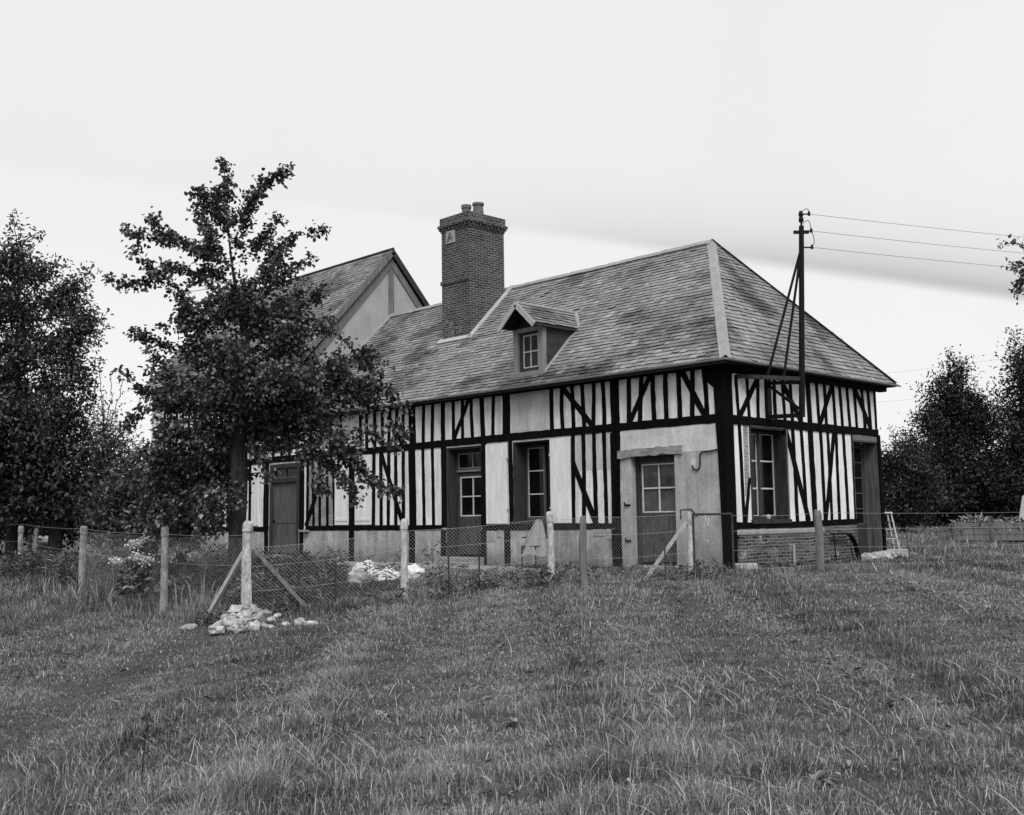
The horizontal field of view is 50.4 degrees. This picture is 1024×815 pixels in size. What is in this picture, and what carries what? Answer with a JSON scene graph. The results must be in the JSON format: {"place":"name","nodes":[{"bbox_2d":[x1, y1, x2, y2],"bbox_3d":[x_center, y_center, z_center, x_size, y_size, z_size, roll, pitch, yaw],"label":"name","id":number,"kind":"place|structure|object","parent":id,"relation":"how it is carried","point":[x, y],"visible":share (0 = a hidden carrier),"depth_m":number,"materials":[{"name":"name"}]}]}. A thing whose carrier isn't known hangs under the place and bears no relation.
{"place":"outdoors","nodes":[
{"label":"outdoors","id":0,"kind":"place"},
{"bbox_2d":[271,559,600,572],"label":"path","id":1,"kind":"structure","parent":0,"point":[353,563],"depth_m":24.41,"materials":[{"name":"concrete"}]},
{"bbox_2d":[0,516,1023,814],"bbox_3d":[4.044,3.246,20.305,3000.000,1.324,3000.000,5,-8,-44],"label":"ground","id":2,"kind":"structure","parent":0,"point":[420,690],"depth_m":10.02,"materials":[{"name":"grey plant"}]},
{"bbox_2d":[27,528,31,558],"bbox_3d":[-16.872,4.845,38.020,0.177,1.532,0.186,5,-8,-44],"label":"fence post","id":3,"kind":"object","parent":2,"relation":"on","point":[29,545],"visible":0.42,"depth_m":37.98,"materials":[{"name":"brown wood"}]},
{"bbox_2d":[33,525,39,552],"bbox_3d":[-16.197,4.717,37.021,0.187,1.595,0.169,5,-8,-44],"label":"fence post","id":4,"kind":"object","parent":2,"relation":"on","point":[35,543],"visible":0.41,"depth_m":36.98,"materials":[{"name":"wood"}]},
{"bbox_2d":[38,542,47,558],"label":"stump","id":5,"kind":"object","parent":2,"relation":"on","point":[42,544],"visible":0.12,"depth_m":41.53,"materials":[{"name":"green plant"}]},
{"bbox_2d":[38,536,47,541],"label":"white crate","id":6,"kind":"object","parent":5,"relation":"on","point":[45,539],"visible":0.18,"depth_m":41.77,"materials":[{"name":"white plastic"}]},
{"bbox_2d":[0,208,114,568],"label":"ash tree","id":7,"kind":"object","parent":2,"relation":"on","point":[25,405],"visible":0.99,"depth_m":30.81,"materials":[{"name":"black plant"}]},
{"bbox_2d":[0,388,132,566],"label":"apple tree","id":8,"kind":"object","parent":2,"relation":"on","point":[28,497],"visible":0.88,"depth_m":30.57,"materials":[{"name":"black plant"}]},
{"bbox_2d":[0,477,133,553],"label":"hedge","id":9,"kind":"object","parent":2,"relation":"on","point":[63,532],"visible":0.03,"depth_m":49.19,"materials":[{"name":"black plant"}]},
{"bbox_2d":[0,445,147,543],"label":"hedge tree","id":10,"kind":"object","parent":2,"relation":"on","point":[82,523],"visible":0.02,"depth_m":45.22,"materials":[{"name":"black plant"}]},
{"bbox_2d":[67,363,150,549],"bbox_3d":[-13.431,1.864,35.970,3.811,6.739,2.324,-3,-6,17],"label":"tree","id":11,"kind":"object","parent":2,"relation":"on","point":[106,438],"visible":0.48,"depth_m":35.92,"materials":[{"name":"black plant"}]},
{"bbox_2d":[10,524,241,616],"bbox_3d":[-11.332,3.649,26.151,0.862,1.717,24.661,3,-7,-35],"label":"wire fence","id":12,"kind":"object","parent":2,"relation":"on","point":[164,586],"visible":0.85,"depth_m":17.75,"materials":[{"name":"metal"}]},
{"bbox_2d":[136,711,153,772],"bbox_3d":[-2.522,2.311,7.489,0.110,0.430,0.082,-2,-6,8],"label":"dead stalk","id":13,"kind":"object","parent":2,"relation":"on","point":[146,730],"visible":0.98,"depth_m":7.49,"materials":[{"name":"black plant"}]},
{"bbox_2d":[60,447,229,551],"bbox_3d":[-8.868,2.478,26.846,4.289,3.521,2.879,-2,-6,14],"label":"hazel bush","id":14,"kind":"object","parent":2,"relation":"on","point":[118,497],"visible":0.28,"depth_m":26.52,"materials":[{"name":"black plant"}]},
{"bbox_2d":[108,533,206,597],"bbox_3d":[-6.131,2.728,18.965,1.542,1.154,2.330,5,-8,-44],"label":"hydrangea bush","id":15,"kind":"object","parent":2,"relation":"on","point":[128,573],"visible":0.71,"depth_m":18.52,"materials":[{"name":"grey plant"}]},
{"bbox_2d":[180,623,197,630],"bbox_3d":[-4.708,3.188,15.812,0.251,0.091,0.436,0,-6,-4],"label":"stone","id":16,"kind":"object","parent":2,"relation":"on","point":[191,626],"visible":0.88,"depth_m":15.68,"materials":[{"name":"grey stone"}]},
{"bbox_2d":[208,622,224,633],"bbox_3d":[-4.102,3.057,15.134,0.224,0.159,0.176,-2,-6,11],"label":"stone","id":17,"kind":"object","parent":2,"relation":"on","point":[216,627],"visible":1,"depth_m":15.08,"materials":[{"name":"grey stone"}]},
{"bbox_2d":[219,616,237,627],"bbox_3d":[-4.029,3.037,15.416,0.242,0.158,0.252,-3,-6,16],"label":"stone","id":18,"kind":"object","parent":2,"relation":"on","point":[227,621],"visible":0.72,"depth_m":15.32,"materials":[{"name":"grey stone"}]},
{"bbox_2d":[227,627,233,631],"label":"stone","id":19,"kind":"object","parent":2,"relation":"on","point":[229,629],"visible":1,"depth_m":15.10,"materials":[{"name":"grey stone"}]},
{"bbox_2d":[233,624,247,632],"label":"stone","id":20,"kind":"object","parent":2,"relation":"on","point":[240,628],"visible":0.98,"depth_m":15.09,"materials":[{"name":"grey stone"}]},
{"bbox_2d":[232,614,252,626],"bbox_3d":[-3.817,3.008,15.406,0.246,0.173,0.333,-2,-6,9],"label":"stone","id":21,"kind":"object","parent":2,"relation":"on","point":[242,619],"visible":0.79,"depth_m":15.30,"materials":[{"name":"grey stone"}]},
{"bbox_2d":[237,610,252,617],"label":"stone","id":22,"kind":"object","parent":21,"relation":"on","point":[246,613],"visible":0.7,"depth_m":15.56,"materials":[{"name":"grey stone"}]},
{"bbox_2d":[246,620,260,630],"bbox_3d":[-3.642,3.055,15.280,0.217,0.140,0.192,0,-6,-7],"label":"stone","id":23,"kind":"object","parent":2,"relation":"on","point":[253,625],"visible":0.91,"depth_m":15.21,"materials":[{"name":"grey stone"}]},
{"bbox_2d":[101,156,414,606],"bbox_3d":[-4.353,-0.382,18.144,4.338,7.716,3.995,5,-8,-44],"label":"pear tree","id":24,"kind":"object","parent":2,"relation":"on","point":[275,402],"visible":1,"depth_m":18.04,"materials":[{"name":"black plant"}]},
{"bbox_2d":[252,609,272,622],"bbox_3d":[-3.589,2.978,15.568,0.318,0.190,0.314,-1,-6,1],"label":"stone","id":25,"kind":"object","parent":2,"relation":"on","point":[261,616],"visible":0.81,"depth_m":15.50,"materials":[{"name":"grey stone"}]},
{"bbox_2d":[260,622,267,627],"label":"stone","id":26,"kind":"object","parent":2,"relation":"on","point":[263,624],"visible":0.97,"depth_m":15.29,"materials":[{"name":"grey stone"}]},
{"bbox_2d":[266,616,276,622],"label":"stone","id":27,"kind":"object","parent":2,"relation":"on","point":[271,619],"visible":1,"depth_m":15.52,"materials":[{"name":"grey stone"}]},
{"bbox_2d":[140,247,429,560],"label":"gabled house","id":28,"kind":"structure","parent":2,"relation":"on","point":[370,293],"depth_m":32.58,"materials":[{"name":"white paint"}]},
{"bbox_2d":[273,482,296,552],"bbox_3d":[-6.510,3.169,31.362,0.055,2.020,1.290,5,-8,-44],"label":"door","id":29,"kind":"structure","parent":28,"relation":"in","point":[284,502],"depth_m":31.39,"materials":[{"name":"paint"}]},
{"bbox_2d":[294,617,304,625],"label":"stone","id":30,"kind":"object","parent":2,"relation":"on","point":[299,620],"visible":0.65,"depth_m":15.37,"materials":[{"name":"grey stone"}]},
{"bbox_2d":[303,621,318,625],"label":"stone","id":31,"kind":"object","parent":2,"relation":"on","point":[306,623],"visible":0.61,"depth_m":15.05,"materials":[{"name":"grey stone"}]},
{"bbox_2d":[347,560,378,582],"bbox_3d":[-2.885,3.203,21.291,0.528,0.444,0.708,-5,-7,33],"label":"plastic sack","id":32,"kind":"object","parent":2,"relation":"on","point":[363,576],"visible":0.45,"depth_m":21.07,"materials":[{"name":"white plastic"}]},
{"bbox_2d":[374,566,399,581],"bbox_3d":[-2.391,3.240,21.175,0.563,0.301,0.541,-3,-6,17],"label":"plastic sack","id":33,"kind":"object","parent":2,"relation":"on","point":[384,578],"visible":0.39,"depth_m":21.00,"materials":[{"name":"white plastic"}]},
{"bbox_2d":[377,710,399,720],"bbox_3d":[-0.997,2.456,8.680,0.223,0.072,0.190,5,-8,-44],"label":"dock plant","id":34,"kind":"object","parent":2,"relation":"on","point":[383,716],"visible":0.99,"depth_m":8.62,"materials":[{"name":"grey plant"}]},
{"bbox_2d":[396,563,424,579],"bbox_3d":[-1.916,3.167,21.000,0.491,0.332,0.614,-6,-8,41],"label":"rock","id":35,"kind":"object","parent":2,"relation":"on","point":[413,569],"visible":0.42,"depth_m":20.83,"materials":[{"name":"grey stone"}]},
{"bbox_2d":[0,539,906,627],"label":"undergrowth","id":36,"kind":"object","parent":2,"relation":"on","point":[34,562],"visible":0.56,"depth_m":19.28,"materials":[{"name":"grey plant"}]},
{"bbox_2d":[241,511,693,612],"bbox_3d":[-0.383,2.529,16.975,7.441,1.804,0.974,1,-6,-16],"label":"wire fence","id":37,"kind":"object","parent":2,"relation":"on","point":[246,566],"visible":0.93,"depth_m":17.03,"materials":[{"name":"metal"}]},
{"bbox_2d":[680,509,734,575],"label":"garden gate","id":38,"kind":"structure","parent":37,"relation":"attached to","point":[694,514],"depth_m":18.60,"materials":[{"name":"metal"}]},
{"bbox_2d":[502,717,529,724],"bbox_3d":[0.005,2.373,8.196,0.218,0.064,0.199,1,-6,-17],"label":"dock plant","id":39,"kind":"object","parent":2,"relation":"on","point":[512,720],"visible":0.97,"depth_m":8.19,"materials":[{"name":"grey plant"}]},
{"bbox_2d":[521,524,547,567],"bbox_3d":[0.489,2.870,22.658,0.427,0.920,0.427,5,-8,-44],"label":"garden chair","id":40,"kind":"object","parent":2,"relation":"on","point":[545,526],"visible":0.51,"depth_m":22.64,"materials":[{"name":"black paint"}]},
{"bbox_2d":[520,519,546,556],"bbox_3d":[0.422,2.704,22.600,0.459,0.779,0.683,5,-8,-44],"label":"dust sheet","id":41,"kind":"object","parent":40,"relation":"on","point":[540,550],"visible":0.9,"depth_m":22.52,"materials":[{"name":"white fabric"}]},
{"bbox_2d":[304,202,898,570],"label":"timber framed house","id":42,"kind":"structure","parent":2,"relation":"on","point":[621,392],"depth_m":23.90,"materials":[{"name":"white paint"}]},
{"bbox_2d":[458,472,481,553],"bbox_3d":[-0.910,2.526,25.968,0.050,1.940,1.045,5,-8,-44],"label":"door","id":43,"kind":"structure","parent":42,"relation":"in","point":[469,483],"depth_m":26.06,"materials":[{"name":"white paint"}]},
{"bbox_2d":[512,440,550,523],"bbox_3d":[0.583,1.671,24.314,0.480,1.840,1.245,5,-8,-44],"label":"window frame","id":44,"kind":"structure","parent":42,"relation":"in","point":[531,476],"depth_m":24.64,"materials":[{"name":"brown wood"}]},
{"bbox_2d":[640,460,676,561],"bbox_3d":[2.972,2.074,21.779,0.045,2.015,0.970,5,-8,-44],"label":"door","id":45,"kind":"structure","parent":42,"relation":"in","point":[657,478],"depth_m":21.82,"materials":[{"name":"white paint"}]},
{"bbox_2d":[748,425,791,523],"bbox_3d":[5.022,1.344,21.639,1.380,1.920,0.330,5,-8,-44],"label":"window","id":46,"kind":"structure","parent":42,"relation":"in","point":[769,466],"depth_m":21.95,"materials":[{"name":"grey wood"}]},
{"bbox_2d":[737,208,814,419],"bbox_3d":[5.120,-1.870,21.159,1.290,4.118,1.094,5,-8,-44],"label":"utility pole","id":47,"kind":"object","parent":42,"relation":"attached to","point":[799,269],"visible":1,"depth_m":21.22,"materials":[{"name":"black paint"}]},
{"bbox_2d":[813,247,1004,266],"bbox_3d":[20.087,-3.916,31.673,35.001,3.266,0.008,3,-7,-35],"label":"overhead wire","id":48,"kind":"object","parent":47,"relation":"attached to","point":[907,257],"visible":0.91,"depth_m":23.01,"materials":[{"name":"grey metal"}]},
{"bbox_2d":[811,214,1018,236],"bbox_3d":[20.067,-4.790,31.707,34.973,3.671,0.008,3,-7,-35],"label":"overhead wire","id":49,"kind":"object","parent":47,"relation":"attached to","point":[911,225],"visible":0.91,"depth_m":23.37,"materials":[{"name":"black metal"}]},
{"bbox_2d":[814,231,1017,252],"bbox_3d":[20.084,-4.331,31.689,34.976,3.435,0.008,3,-7,-35],"label":"overhead wire","id":50,"kind":"object","parent":47,"relation":"attached to","point":[915,242],"visible":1,"depth_m":23.32,"materials":[{"name":"grey metal"}]},
{"bbox_2d":[853,444,867,553],"bbox_3d":[7.684,2.042,24.432,0.940,2.470,0.044,5,-8,-44],"label":"door","id":51,"kind":"structure","parent":42,"relation":"in","point":[858,448],"depth_m":24.61,"materials":[{"name":"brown wood"}]},
{"bbox_2d":[735,563,757,570],"bbox_3d":[4.302,2.938,20.005,0.400,0.150,0.200,0,-6,-6],"label":"stone block","id":52,"kind":"object","parent":2,"relation":"on","point":[751,565],"depth_m":19.91,"materials":[{"name":"grey stone"}]},
{"bbox_2d":[792,545,795,565],"bbox_3d":[5.662,2.968,21.828,0.052,0.430,0.052,-3,-6,23],"label":"pipe stub","id":53,"kind":"object","parent":2,"relation":"on","point":[794,555],"visible":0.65,"depth_m":21.81,"materials":[{"name":"grey plastic"}]},
{"bbox_2d":[790,769,841,791],"bbox_3d":[1.755,2.156,6.264,0.348,0.115,0.294,-2,-6,15],"label":"dock plant","id":54,"kind":"object","parent":2,"relation":"on","point":[817,776],"visible":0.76,"depth_m":6.28,"materials":[{"name":"grey plant"}]},
{"bbox_2d":[830,533,861,560],"bbox_3d":[7.122,3.008,23.099,1.164,0.704,0.105,5,-8,-44],"label":"iron hoop","id":55,"kind":"object","parent":2,"relation":"on","point":[854,543],"visible":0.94,"depth_m":23.23,"materials":[{"name":"black metal"}]},
{"bbox_2d":[868,555,875,559],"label":"rubble stone","id":56,"kind":"object","parent":2,"relation":"on","point":[871,557],"visible":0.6,"depth_m":23.86,"materials":[{"name":"white stone"}]},
{"bbox_2d":[734,510,1023,570],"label":"wire fence","id":57,"kind":"object","parent":2,"relation":"on","point":[819,541],"visible":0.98,"depth_m":19.10,"materials":[{"name":"grey wood"}]},
{"bbox_2d":[876,554,884,559],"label":"rubble stone","id":58,"kind":"object","parent":2,"relation":"on","point":[879,556],"visible":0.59,"depth_m":23.82,"materials":[{"name":"white stone"}]},
{"bbox_2d":[878,550,891,554],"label":"rubble stone","id":59,"kind":"object","parent":2,"relation":"on","point":[886,552],"visible":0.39,"depth_m":24.28,"materials":[{"name":"white stone"}]},
{"bbox_2d":[883,554,893,559],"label":"rubble stone","id":60,"kind":"object","parent":2,"relation":"on","point":[889,556],"visible":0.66,"depth_m":23.96,"materials":[{"name":"white stone"}]},
{"bbox_2d":[885,512,899,547],"bbox_3d":[10.084,3.301,29.106,0.431,1.013,0.445,-1,-6,0],"label":"stepladder","id":61,"kind":"object","parent":2,"relation":"on","point":[890,528],"visible":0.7,"depth_m":28.98,"materials":[{"name":"white metal"}]},
{"bbox_2d":[887,549,907,556],"bbox_3d":[8.795,3.344,24.837,0.440,0.220,0.300,-2,-6,11],"label":"stone block","id":62,"kind":"object","parent":2,"relation":"on","point":[901,551],"depth_m":24.68,"materials":[{"name":"grey stone"}]},
{"bbox_2d":[880,419,958,531],"bbox_3d":[14.351,2.655,40.021,3.894,4.410,2.414,-1,-6,5],"label":"willow bush","id":63,"kind":"object","parent":2,"relation":"on","point":[907,484],"visible":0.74,"depth_m":39.65,"materials":[{"name":"black plant"}]},
{"bbox_2d":[883,344,1016,526],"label":"poplar tree","id":64,"kind":"object","parent":2,"relation":"on","point":[955,419],"visible":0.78,"depth_m":47.50,"materials":[{"name":"black plant"}]},
{"bbox_2d":[885,466,1019,525],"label":"hedge bush","id":65,"kind":"object","parent":2,"relation":"on","point":[941,523],"visible":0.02,"depth_m":51.24,"materials":[{"name":"black plant"}]},
{"bbox_2d":[951,522,1023,541],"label":"wooden trough","id":66,"kind":"object","parent":2,"relation":"on","point":[971,533],"visible":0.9,"depth_m":32.69,"materials":[{"name":"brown wood"}]},
{"bbox_2d":[946,512,1023,534],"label":"cuttings heap","id":67,"kind":"object","parent":66,"relation":"in","point":[980,518],"visible":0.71,"depth_m":32.97,"materials":[{"name":"grey plant"}]},
{"bbox_2d":[955,325,1023,519],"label":"poplar tree","id":68,"kind":"object","parent":2,"relation":"on","point":[1006,472],"visible":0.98,"depth_m":45.78,"materials":[{"name":"black plant"}]},
{"bbox_2d":[996,234,1023,304],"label":"overhanging tree","id":69,"kind":"object","parent":2,"relation":"on","point":[1020,283],"visible":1,"depth_m":16.98,"materials":[{"name":"black plant"}]},
{"bbox_2d":[1016,495,1023,541],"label":"leaning board","id":70,"kind":"object","parent":2,"relation":"on","point":[1021,514],"visible":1,"depth_m":32.65,"materials":[{"name":"white wood"}]},
{"bbox_2d":[0,0,1023,477],"label":"sky","id":71,"kind":"structure","parent":0,"point":[600,132],"materials":[{"name":"white"}]},
{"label":"stone","id":72,"kind":"object","parent":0,"visible":0},
{"bbox_2d":[242,603,258,611],"bbox_3d":[-3.834,2.922,15.889,0.278,0.116,0.249,1,-6,-15],"label":"stone","id":73,"kind":"object","parent":72,"relation":"on","point":[251,607],"visible":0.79,"depth_m":15.80,"materials":[{"name":"grey stone"}]},
{"bbox_2d":[226,605,241,613],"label":"stone","id":74,"kind":"object","parent":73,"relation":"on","point":[236,609],"visible":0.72,"depth_m":15.72,"materials":[{"name":"grey stone"}]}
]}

